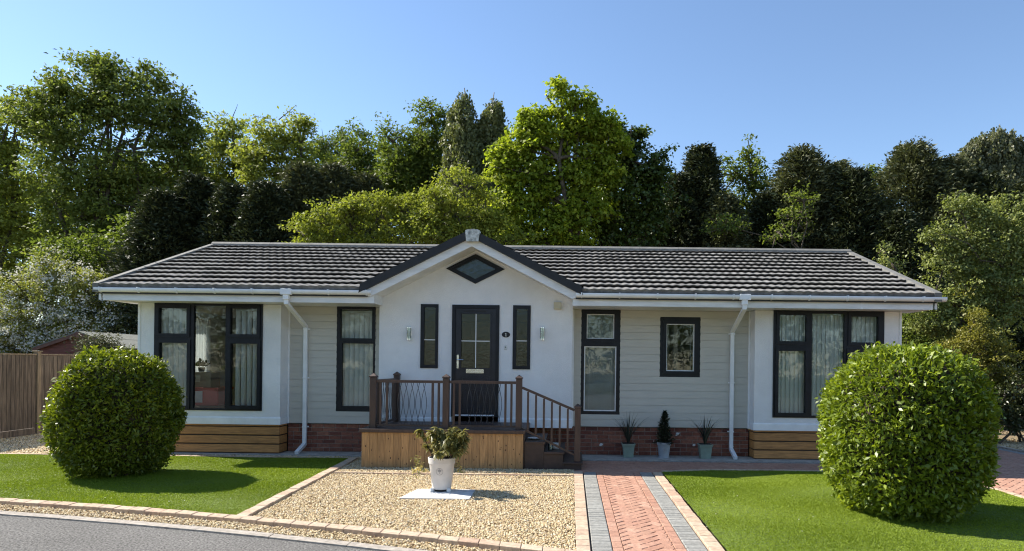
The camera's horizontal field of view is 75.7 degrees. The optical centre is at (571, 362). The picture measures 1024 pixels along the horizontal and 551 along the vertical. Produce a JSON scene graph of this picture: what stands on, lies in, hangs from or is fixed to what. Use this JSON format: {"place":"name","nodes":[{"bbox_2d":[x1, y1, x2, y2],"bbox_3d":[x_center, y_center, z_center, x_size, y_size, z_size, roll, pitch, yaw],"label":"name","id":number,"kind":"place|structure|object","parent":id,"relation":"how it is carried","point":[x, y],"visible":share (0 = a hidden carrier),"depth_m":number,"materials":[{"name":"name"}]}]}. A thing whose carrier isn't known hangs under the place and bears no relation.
{"place":"outdoors","nodes":[
{"label":"outdoors","id":0,"kind":"place"},
{"bbox_2d":[0,433,57,453],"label":"gravel","id":1,"kind":"structure","parent":0,"point":[31,444],"depth_m":12.78,"materials":[{"name":"beige gravel"}]},
{"bbox_2d":[0,453,347,514],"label":"lawn","id":2,"kind":"structure","parent":0,"point":[184,491],"depth_m":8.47,"materials":[{"name":"plant"}]},
{"bbox_2d":[36,345,187,478],"bbox_3d":[-6.643,0.717,9.558,1.680,1.974,1.710,1,0,0],"label":"round bush","id":3,"kind":"object","parent":2,"relation":"on","point":[113,413],"visible":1,"depth_m":9.09,"materials":[{"name":"green plant"}]},
{"bbox_2d":[0,515,374,550],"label":"road","id":4,"kind":"structure","parent":0,"point":[27,534],"depth_m":6.36,"materials":[{"name":"grey asphalt"}]},
{"bbox_2d":[0,503,502,550],"bbox_3d":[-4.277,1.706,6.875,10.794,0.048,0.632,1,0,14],"label":"gravel","id":5,"kind":"structure","parent":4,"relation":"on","point":[223,524],"depth_m":6.80,"materials":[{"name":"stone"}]},
{"bbox_2d":[0,498,577,550],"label":"brick edging","id":6,"kind":"object","parent":5,"relation":"on","point":[417,536],"visible":0.78,"depth_m":6.84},
{"bbox_2d":[195,372,219,386],"bbox_3d":[-7.188,0.339,12.921,0.338,0.291,0.357,1,0,0],"label":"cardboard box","id":7,"kind":"object","parent":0,"point":[207,379],"visible":0.82,"depth_m":12.75,"materials":[{"name":"brown cardboard"}]},
{"bbox_2d":[196,358,209,371],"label":"house plant","id":8,"kind":"object","parent":7,"relation":"on","point":[199,363],"visible":0.98,"depth_m":12.86,"materials":[{"name":"green plant"}]},
{"bbox_2d":[195,387,233,405],"bbox_3d":[-7.084,0.663,12.924,0.550,0.352,0.572,1,0,0],"label":"storage box","id":9,"kind":"object","parent":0,"point":[209,396],"visible":0.64,"depth_m":12.65,"materials":[{"name":"red plastic"}]},
{"bbox_2d":[195,404,251,407],"bbox_3d":[-6.919,0.959,13.025,0.927,0.217,0.950,1,0,0],"label":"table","id":10,"kind":"object","parent":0,"point":[221,406],"visible":0.04,"depth_m":12.58,"materials":[{"name":"brown wood"}]},
{"bbox_2d":[173,454,360,457],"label":"gravel","id":11,"kind":"structure","parent":0,"point":[260,455],"depth_m":11.76,"materials":[{"name":"stone"}]},
{"bbox_2d":[253,458,575,550],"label":"gravel bed","id":12,"kind":"object","parent":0,"point":[458,516],"visible":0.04,"depth_m":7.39,"materials":[{"name":"beige gravel"}]},
{"bbox_2d":[233,457,358,517],"bbox_3d":[-3.700,1.706,9.281,0.140,0.088,4.469,1,0,-3],"label":"brick edging","id":13,"kind":"object","parent":12,"relation":"on","point":[259,507],"visible":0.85,"depth_m":8.56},
{"bbox_2d":[400,489,474,500],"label":"paving slab","id":14,"kind":"structure","parent":12,"relation":"on","point":[453,494],"depth_m":8.43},
{"bbox_2d":[410,427,471,491],"bbox_3d":[-1.731,1.276,8.724,0.845,0.855,0.723,1,0,0],"label":"potted shrub","id":15,"kind":"object","parent":14,"relation":"on","point":[442,460],"visible":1,"depth_m":8.62,"materials":[{"name":"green plant"}]},
{"bbox_2d":[334,472,573,476],"bbox_3d":[-1.793,1.726,10.008,3.655,0.067,0.045,1,0,0],"label":"bed edging","id":16,"kind":"object","parent":12,"relation":"on","point":[539,475],"visible":0.38,"depth_m":9.98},
{"bbox_2d":[359,372,582,469],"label":"entrance deck","id":17,"kind":"structure","parent":12,"relation":"on","point":[394,441],"depth_m":10.67,"materials":[{"name":"wood"}]},
{"bbox_2d":[455,421,497,424],"bbox_3d":[-1.709,1.085,11.690,0.750,0.017,0.480,1,0,0],"label":"doormat","id":18,"kind":"object","parent":17,"relation":"on","point":[475,423],"visible":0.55,"depth_m":11.56,"materials":[{"name":"black rubber"}]},
{"bbox_2d":[172,451,820,462],"bbox_3d":[-0.971,1.760,12.081,14.300,0.058,0.598,1,0,0],"label":"concrete apron","id":19,"kind":"object","parent":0,"point":[635,458],"visible":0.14,"depth_m":11.99,"materials":[{"name":"grey concrete"}]},
{"bbox_2d":[92,229,947,459],"bbox_3d":[-0.910,-0.460,15.223,14.930,4.498,7.675,1,0,0],"label":"bungalow","id":20,"kind":"object","parent":19,"relation":"on","point":[471,305],"visible":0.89,"depth_m":12.06,"materials":[{"name":"white paint"}]},
{"bbox_2d":[161,308,186,405],"bbox_3d":[-7.368,-0.078,12.165,0.608,1.839,0.065,1,0,0],"label":"vertical blind","id":21,"kind":"object","parent":20,"relation":"attached to","point":[174,354],"visible":0.52,"depth_m":12.15,"materials":[{"name":"white fabric"}]},
{"bbox_2d":[195,317,210,371],"bbox_3d":[-7.740,-0.017,13.300,0.053,1.850,1.460,1,0,0],"label":"vertical blind","id":22,"kind":"object","parent":20,"relation":"attached to","point":[203,338],"visible":0.19,"depth_m":13.78,"materials":[{"name":"white fabric"}]},
{"bbox_2d":[154,303,262,410],"bbox_3d":[-6.673,-0.113,12.059,1.988,1.988,0.091,1,0,0],"label":"window","id":23,"kind":"structure","parent":20,"relation":"in","point":[189,338],"depth_m":12.03,"materials":[{"name":"black plastic"}]},
{"bbox_2d":[235,309,256,405],"bbox_3d":[-5.984,-0.061,12.165,0.487,1.840,0.072,1,0,0],"label":"vertical blind","id":24,"kind":"object","parent":20,"relation":"attached to","point":[247,327],"visible":0.7,"depth_m":12.15,"materials":[{"name":"white fabric"}]},
{"bbox_2d":[336,306,375,411],"bbox_3d":[-4.073,-0.078,12.409,0.736,2.015,0.091,1,0,0],"label":"window","id":25,"kind":"structure","parent":20,"relation":"in","point":[339,364],"depth_m":12.38,"materials":[{"name":"black plastic"}]},
{"bbox_2d":[342,311,372,405],"bbox_3d":[-4.064,-0.034,12.510,0.697,1.888,0.042,1,0,0],"label":"vertical blind","id":26,"kind":"object","parent":20,"relation":"attached to","point":[356,324],"visible":0.77,"depth_m":12.50,"materials":[{"name":"white fabric"}]},
{"bbox_2d":[420,304,438,367],"bbox_3d":[-2.610,-0.482,12.069,0.324,1.175,0.073,1,0,0],"label":"window","id":27,"kind":"structure","parent":20,"relation":"in","point":[429,312],"depth_m":12.06,"materials":[{"name":"black glass"}]},
{"bbox_2d":[446,254,503,283],"bbox_3d":[-1.762,-1.717,12.063,1.078,0.549,0.074,1,0,0],"label":"window","id":28,"kind":"structure","parent":20,"relation":"in","point":[474,268],"depth_m":12.04,"materials":[{"name":"black glass"}]},
{"bbox_2d":[455,308,495,415],"bbox_3d":[-1.766,-0.004,12.039,0.738,1.973,0.112,1,0,0],"label":"front door","id":29,"kind":"structure","parent":20,"relation":"in","point":[475,342],"depth_m":12.05,"materials":[{"name":"paint"}]},
{"bbox_2d":[512,305,530,368],"bbox_3d":[-0.915,-0.459,12.069,0.324,1.175,0.073,1,0,0],"label":"window","id":30,"kind":"structure","parent":20,"relation":"in","point":[521,313],"depth_m":12.06,"materials":[{"name":"black glass"}]},
{"bbox_2d":[585,315,614,409],"bbox_3d":[0.560,-0.034,12.500,0.664,1.953,0.040,1,0,0],"label":"venetian blind","id":31,"kind":"object","parent":20,"relation":"attached to","point":[599,399],"visible":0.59,"depth_m":12.50,"materials":[{"name":"white plastic"}]},
{"bbox_2d":[580,309,620,414],"bbox_3d":[0.550,-0.023,12.409,0.744,2.015,0.091,1,0,0],"label":"window","id":32,"kind":"structure","parent":20,"relation":"in","point":[614,342],"depth_m":12.38,"materials":[{"name":"black plastic"}]},
{"bbox_2d":[667,331,692,364],"bbox_3d":[2.064,-0.305,12.500,0.687,1.071,0.040,1,0,0],"label":"venetian blind","id":33,"kind":"object","parent":20,"relation":"attached to","point":[677,362],"visible":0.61,"depth_m":12.50,"materials":[{"name":"white plastic"}]},
{"bbox_2d":[659,317,700,376],"bbox_3d":[2.054,-0.291,12.409,0.767,1.139,0.091,1,0,0],"label":"window","id":34,"kind":"structure","parent":20,"relation":"in","point":[664,321],"depth_m":12.38,"materials":[{"name":"black plastic"}]},
{"bbox_2d":[778,314,876,415],"bbox_3d":[4.725,0.055,12.165,1.987,1.898,0.030,1,0,0],"label":"vertical blind","id":35,"kind":"object","parent":20,"relation":"attached to","point":[792,399],"visible":0.38,"depth_m":12.15,"materials":[{"name":"white fabric"}]},
{"bbox_2d":[772,310,884,417],"bbox_3d":[4.722,0.030,12.059,2.033,1.988,0.091,1,0,0],"label":"window","id":36,"kind":"structure","parent":20,"relation":"in","point":[849,346],"depth_m":12.02,"materials":[{"name":"black plastic"}]},
{"bbox_2d":[614,411,646,457],"bbox_3d":[1.069,1.304,12.162,0.842,0.898,0.498,1,0,0],"label":"potted plant","id":37,"kind":"object","parent":19,"relation":"on","point":[628,446],"visible":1,"depth_m":12.09,"materials":[{"name":"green plant"}]},
{"bbox_2d":[652,410,675,457],"bbox_3d":[1.726,1.319,12.105,0.413,0.884,0.422,1,0,-17],"label":"potted plant","id":38,"kind":"object","parent":19,"relation":"on","point":[664,442],"visible":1,"depth_m":12.06,"materials":[{"name":"green plant"}]},
{"bbox_2d":[690,417,720,458],"bbox_3d":[2.434,1.355,12.108,0.816,0.829,0.502,1,0,0],"label":"potted plant","id":39,"kind":"object","parent":19,"relation":"on","point":[705,449],"visible":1,"depth_m":12.03,"materials":[{"name":"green plant"}]},
{"bbox_2d":[0,0,1023,322],"label":"sky","id":40,"kind":"structure","parent":0,"point":[853,79],"materials":[{"name":"blue"}]},
{"bbox_2d":[596,472,686,550],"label":"path","id":41,"kind":"structure","parent":0,"point":[642,521],"depth_m":7.46,"materials":[{"name":"red brick"}]},
{"bbox_2d":[575,473,707,550],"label":"path bed","id":42,"kind":"object","parent":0,"point":[614,516],"depth_m":7.42,"materials":[{"name":"grey concrete"}]},
{"bbox_2d":[574,471,724,550],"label":"path edging","id":43,"kind":"object","parent":42,"relation":"on","point":[704,535],"visible":0.92,"depth_m":7.42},
{"bbox_2d":[583,447,1023,550],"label":"grey block border","id":44,"kind":"object","parent":42,"relation":"on","point":[682,528],"visible":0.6,"depth_m":7.66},
{"bbox_2d":[574,450,1023,495],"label":"driveway","id":45,"kind":"structure","parent":0,"point":[1010,478],"depth_m":11.15,"materials":[{"name":"grey concrete"}]},
{"bbox_2d":[662,423,1023,550],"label":"ground","id":46,"kind":"structure","parent":0,"point":[703,523],"depth_m":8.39,"materials":[{"name":"green plant"}]},
{"bbox_2d":[0,93,80,343],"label":"broadleaf tree","id":47,"kind":"object","parent":46,"relation":"on","point":[11,221],"visible":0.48,"depth_m":33.45,"materials":[{"name":"green plant"}]},
{"bbox_2d":[0,244,137,353],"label":"hawthorn","id":48,"kind":"object","parent":46,"relation":"on","point":[22,333],"visible":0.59,"depth_m":23.60,"materials":[{"name":"green plant"}]},
{"bbox_2d":[12,206,139,305],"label":"broadleaf tree","id":49,"kind":"object","parent":46,"relation":"on","point":[77,252],"visible":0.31,"depth_m":26.50,"materials":[{"name":"green plant"}]},
{"bbox_2d":[32,331,137,355],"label":"shed","id":50,"kind":"structure","parent":46,"relation":"on","point":[55,346],"depth_m":19.24,"materials":[{"name":"wood"}]},
{"bbox_2d":[64,333,124,353],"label":"dwarf cypress","id":51,"kind":"object","parent":46,"relation":"on","point":[88,342],"visible":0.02,"depth_m":18.01,"materials":[{"name":"green plant"}]},
{"bbox_2d":[72,327,135,353],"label":"dwarf cypress","id":52,"kind":"object","parent":46,"relation":"on","point":[103,337],"visible":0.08,"depth_m":18.08,"materials":[{"name":"green plant"}]},
{"bbox_2d":[0,46,226,310],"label":"broadleaf tree","id":53,"kind":"object","parent":46,"relation":"on","point":[99,104],"visible":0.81,"depth_m":30.36,"materials":[{"name":"green plant"}]},
{"bbox_2d":[75,184,197,334],"bbox_3d":[-16.101,-2.552,25.374,6.128,8.737,5.933,1,0,0],"label":"conifer tree","id":54,"kind":"object","parent":46,"relation":"on","point":[151,235],"visible":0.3,"depth_m":24.66,"materials":[{"name":"green plant"}]},
{"bbox_2d":[123,169,216,333],"bbox_3d":[-15.198,-2.947,26.343,6.627,9.629,6.278,1,0,0],"label":"conifer tree","id":55,"kind":"object","parent":46,"relation":"on","point":[194,191],"visible":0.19,"depth_m":25.82,"materials":[{"name":"green plant"}]},
{"bbox_2d":[0,510,428,550],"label":"kerb","id":56,"kind":"structure","parent":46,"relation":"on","point":[366,546],"depth_m":6.67,"materials":[{"name":"beige concrete"}]},
{"bbox_2d":[192,178,248,248],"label":"conifer tree","id":57,"kind":"object","parent":46,"relation":"on","point":[224,201],"visible":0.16,"depth_m":25.30,"materials":[{"name":"green plant"}]},
{"bbox_2d":[181,104,264,187],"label":"broadleaf tree","id":58,"kind":"object","parent":46,"relation":"on","point":[214,159],"visible":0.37,"depth_m":36.64,"materials":[{"name":"green plant"}]},
{"bbox_2d":[221,176,299,242],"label":"conifer tree","id":59,"kind":"object","parent":46,"relation":"on","point":[264,209],"visible":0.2,"depth_m":24.92,"materials":[{"name":"green plant"}]},
{"bbox_2d":[224,105,345,184],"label":"broadleaf tree","id":60,"kind":"object","parent":46,"relation":"on","point":[256,162],"visible":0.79,"depth_m":33.57,"materials":[{"name":"green plant"}]},
{"bbox_2d":[272,160,336,242],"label":"conifer tree","id":61,"kind":"object","parent":46,"relation":"on","point":[297,181],"visible":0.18,"depth_m":26.47,"materials":[{"name":"green plant"}]},
{"bbox_2d":[296,162,367,242],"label":"conifer tree","id":62,"kind":"object","parent":46,"relation":"on","point":[335,177],"visible":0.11,"depth_m":26.93,"materials":[{"name":"green plant"}]},
{"bbox_2d":[304,125,365,169],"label":"broadleaf tree","id":63,"kind":"object","parent":46,"relation":"on","point":[325,146],"visible":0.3,"depth_m":41.63,"materials":[{"name":"green plant"}]},
{"bbox_2d":[319,116,385,183],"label":"broadleaf tree","id":64,"kind":"object","parent":46,"relation":"on","point":[362,159],"visible":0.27,"depth_m":35.60,"materials":[{"name":"green plant"}]},
{"bbox_2d":[278,187,429,243],"bbox_3d":[-6.924,-1.984,21.151,5.555,7.441,2.340,1,0,0],"label":"hazel bush","id":65,"kind":"object","parent":46,"relation":"on","point":[347,211],"visible":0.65,"depth_m":20.75,"materials":[{"name":"green plant"}]},
{"bbox_2d":[338,167,398,242],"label":"conifer tree","id":66,"kind":"object","parent":46,"relation":"on","point":[364,181],"visible":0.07,"depth_m":27.51,"materials":[{"name":"green plant"}]},
{"bbox_2d":[361,96,450,243],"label":"broadleaf tree","id":67,"kind":"object","parent":46,"relation":"on","point":[412,164],"visible":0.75,"depth_m":31.53,"materials":[{"name":"green plant"}]},
{"bbox_2d":[426,88,495,243],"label":"birch tree","id":68,"kind":"object","parent":46,"relation":"on","point":[460,131],"visible":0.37,"depth_m":29.41,"materials":[{"name":"green plant"}]},
{"bbox_2d":[389,159,542,244],"bbox_3d":[-3.305,-2.217,20.452,4.846,8.011,2.258,1,0,0],"label":"hazel bush","id":69,"kind":"object","parent":46,"relation":"on","point":[488,223],"visible":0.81,"depth_m":20.25,"materials":[{"name":"green plant"}]},
{"bbox_2d":[0,131,932,315],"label":"wood","id":70,"kind":"object","parent":46,"relation":"on","point":[174,187],"depth_m":46.96,"materials":[{"name":"green plant"}]},
{"bbox_2d":[469,92,524,236],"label":"birch tree","id":71,"kind":"object","parent":46,"relation":"on","point":[491,124],"visible":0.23,"depth_m":29.96,"materials":[{"name":"green plant"}]},
{"bbox_2d":[480,74,635,245],"bbox_3d":[-0.563,-4.375,24.195,5.846,12.390,2.716,1,0,0],"label":"maple tree","id":72,"kind":"object","parent":46,"relation":"on","point":[587,130],"visible":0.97,"depth_m":23.63,"materials":[{"name":"green plant"}]},
{"bbox_2d":[582,117,694,246],"bbox_3d":[2.174,-3.729,24.931,4.747,11.205,2.602,1,0,0],"label":"maple tree","id":73,"kind":"object","parent":46,"relation":"on","point":[645,185],"visible":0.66,"depth_m":24.64,"materials":[{"name":"green plant"}]},
{"bbox_2d":[651,169,706,247],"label":"conifer tree","id":74,"kind":"object","parent":46,"relation":"on","point":[682,185],"visible":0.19,"depth_m":25.92,"materials":[{"name":"green plant"}]},
{"bbox_2d":[674,141,747,247],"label":"conifer tree","id":75,"kind":"object","parent":46,"relation":"on","point":[702,163],"visible":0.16,"depth_m":26.39,"materials":[{"name":"green plant"}]},
{"bbox_2d":[694,188,758,247],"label":"conifer tree","id":76,"kind":"object","parent":46,"relation":"on","point":[725,202],"visible":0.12,"depth_m":25.46,"materials":[{"name":"green plant"}]},
{"bbox_2d":[719,134,775,234],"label":"broadleaf tree","id":77,"kind":"object","parent":46,"relation":"on","point":[755,172],"visible":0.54,"depth_m":28.74,"materials":[{"name":"green plant"}]},
{"bbox_2d":[699,180,820,248],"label":"broadleaf tree","id":78,"kind":"object","parent":46,"relation":"on","point":[727,228],"visible":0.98,"depth_m":24.41,"materials":[{"name":"green plant"}]},
{"bbox_2d":[745,185,808,248],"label":"conifer tree","id":79,"kind":"object","parent":46,"relation":"on","point":[760,225],"visible":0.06,"depth_m":26.42,"materials":[{"name":"green plant"}]},
{"bbox_2d":[752,142,888,260],"bbox_3d":[9.949,-3.449,27.121,7.893,11.089,8.150,1,0,0],"label":"conifer tree","id":80,"kind":"object","parent":46,"relation":"on","point":[804,164],"visible":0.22,"depth_m":26.19,"materials":[{"name":"green plant"}]},
{"bbox_2d":[661,469,1023,498],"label":"lawn edging","id":81,"kind":"object","parent":46,"relation":"on","point":[1012,493],"visible":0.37,"depth_m":10.66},
{"bbox_2d":[813,165,912,339],"bbox_3d":[11.044,-2.872,25.924,6.275,9.837,6.305,1,0,0],"label":"conifer tree","id":82,"kind":"object","parent":46,"relation":"on","point":[855,193],"visible":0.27,"depth_m":25.34,"materials":[{"name":"green plant"}]},
{"bbox_2d":[863,163,896,208],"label":"broadleaf tree","id":83,"kind":"object","parent":46,"relation":"on","point":[873,169],"visible":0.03,"depth_m":29.80,"materials":[{"name":"green plant"}]},
{"bbox_2d":[872,240,914,277],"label":"sapling","id":84,"kind":"object","parent":46,"relation":"on","point":[885,250],"visible":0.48,"depth_m":19.89,"materials":[{"name":"green plant"}]},
{"bbox_2d":[814,340,1005,522],"bbox_3d":[3.928,0.782,7.759,1.968,2.093,1.984,1,0,0],"label":"round bush","id":85,"kind":"object","parent":46,"relation":"on","point":[905,430],"visible":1,"depth_m":7.09,"materials":[{"name":"green plant"}]},
{"bbox_2d":[862,205,964,345],"bbox_3d":[12.257,-1.914,24.863,5.759,8.103,5.579,1,0,35],"label":"conifer tree","id":86,"kind":"object","parent":46,"relation":"on","point":[899,225],"visible":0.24,"depth_m":24.30,"materials":[{"name":"green plant"}]},
{"bbox_2d":[902,312,948,346],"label":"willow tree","id":87,"kind":"object","parent":46,"relation":"on","point":[910,337],"visible":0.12,"depth_m":19.30,"materials":[{"name":"green plant"}]},
{"bbox_2d":[870,136,1020,407],"bbox_3d":[14.833,-3.547,26.937,7.745,11.362,7.752,1,0,-19],"label":"conifer tree","id":88,"kind":"object","parent":46,"relation":"on","point":[919,174],"visible":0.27,"depth_m":26.22,"materials":[{"name":"green plant"}]},
{"bbox_2d":[893,124,1023,185],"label":"birch tree","id":89,"kind":"object","parent":46,"relation":"on","point":[1000,150],"visible":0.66,"depth_m":32.35,"materials":[{"name":"green plant"}]},
{"bbox_2d":[902,188,1023,434],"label":"willow tree","id":90,"kind":"object","parent":46,"relation":"on","point":[992,283],"visible":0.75,"depth_m":17.02,"materials":[{"name":"green plant"}]},
{"bbox_2d":[928,169,1023,414],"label":"conifer tree","id":91,"kind":"object","parent":46,"relation":"on","point":[993,180],"visible":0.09,"depth_m":25.41,"materials":[{"name":"green plant"}]},
{"bbox_2d":[1011,177,1023,212],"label":"conifer tree","id":92,"kind":"object","parent":46,"relation":"on","point":[1019,186],"visible":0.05,"depth_m":27.77,"materials":[{"name":"green plant"}]},
{"bbox_2d":[997,439,1023,449],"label":"gravel","id":93,"kind":"structure","parent":0,"point":[1010,443],"depth_m":14.82,"materials":[{"name":"beige gravel"}]},
{"bbox_2d":[998,427,1023,445],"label":"gravel bed","id":94,"kind":"object","parent":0,"point":[1002,435],"depth_m":16.97,"materials":[{"name":"beige gravel"}]},
{"bbox_2d":[936,287,1023,401],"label":"golden bush","id":95,"kind":"object","parent":94,"relation":"on","point":[979,338],"visible":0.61,"depth_m":15.63,"materials":[{"name":"green plant"}]},
{"bbox_2d":[990,361,1023,443],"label":"glossy shrub","id":96,"kind":"object","parent":94,"relation":"on","point":[1013,421],"visible":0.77,"depth_m":14.97,"materials":[{"name":"green plant"}]},
{"bbox_2d":[997,445,1023,452],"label":"drive edging","id":97,"kind":"object","parent":94,"relation":"on","point":[1013,449],"visible":0.13,"depth_m":13.93,"materials":[{"name":"grey concrete"}]},
{"label":"gravel bed","id":98,"kind":"structure","parent":0,"visible":0},
{"bbox_2d":[0,351,86,438],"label":"fence","id":99,"kind":"object","parent":98,"relation":"on","point":[25,381],"visible":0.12,"depth_m":14.55,"materials":[{"name":"brown wood"}]},
{"bbox_2d":[0,453,349,457],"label":"lawn edging","id":100,"kind":"object","parent":98,"relation":"on","point":[205,455],"visible":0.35,"depth_m":11.53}
]}

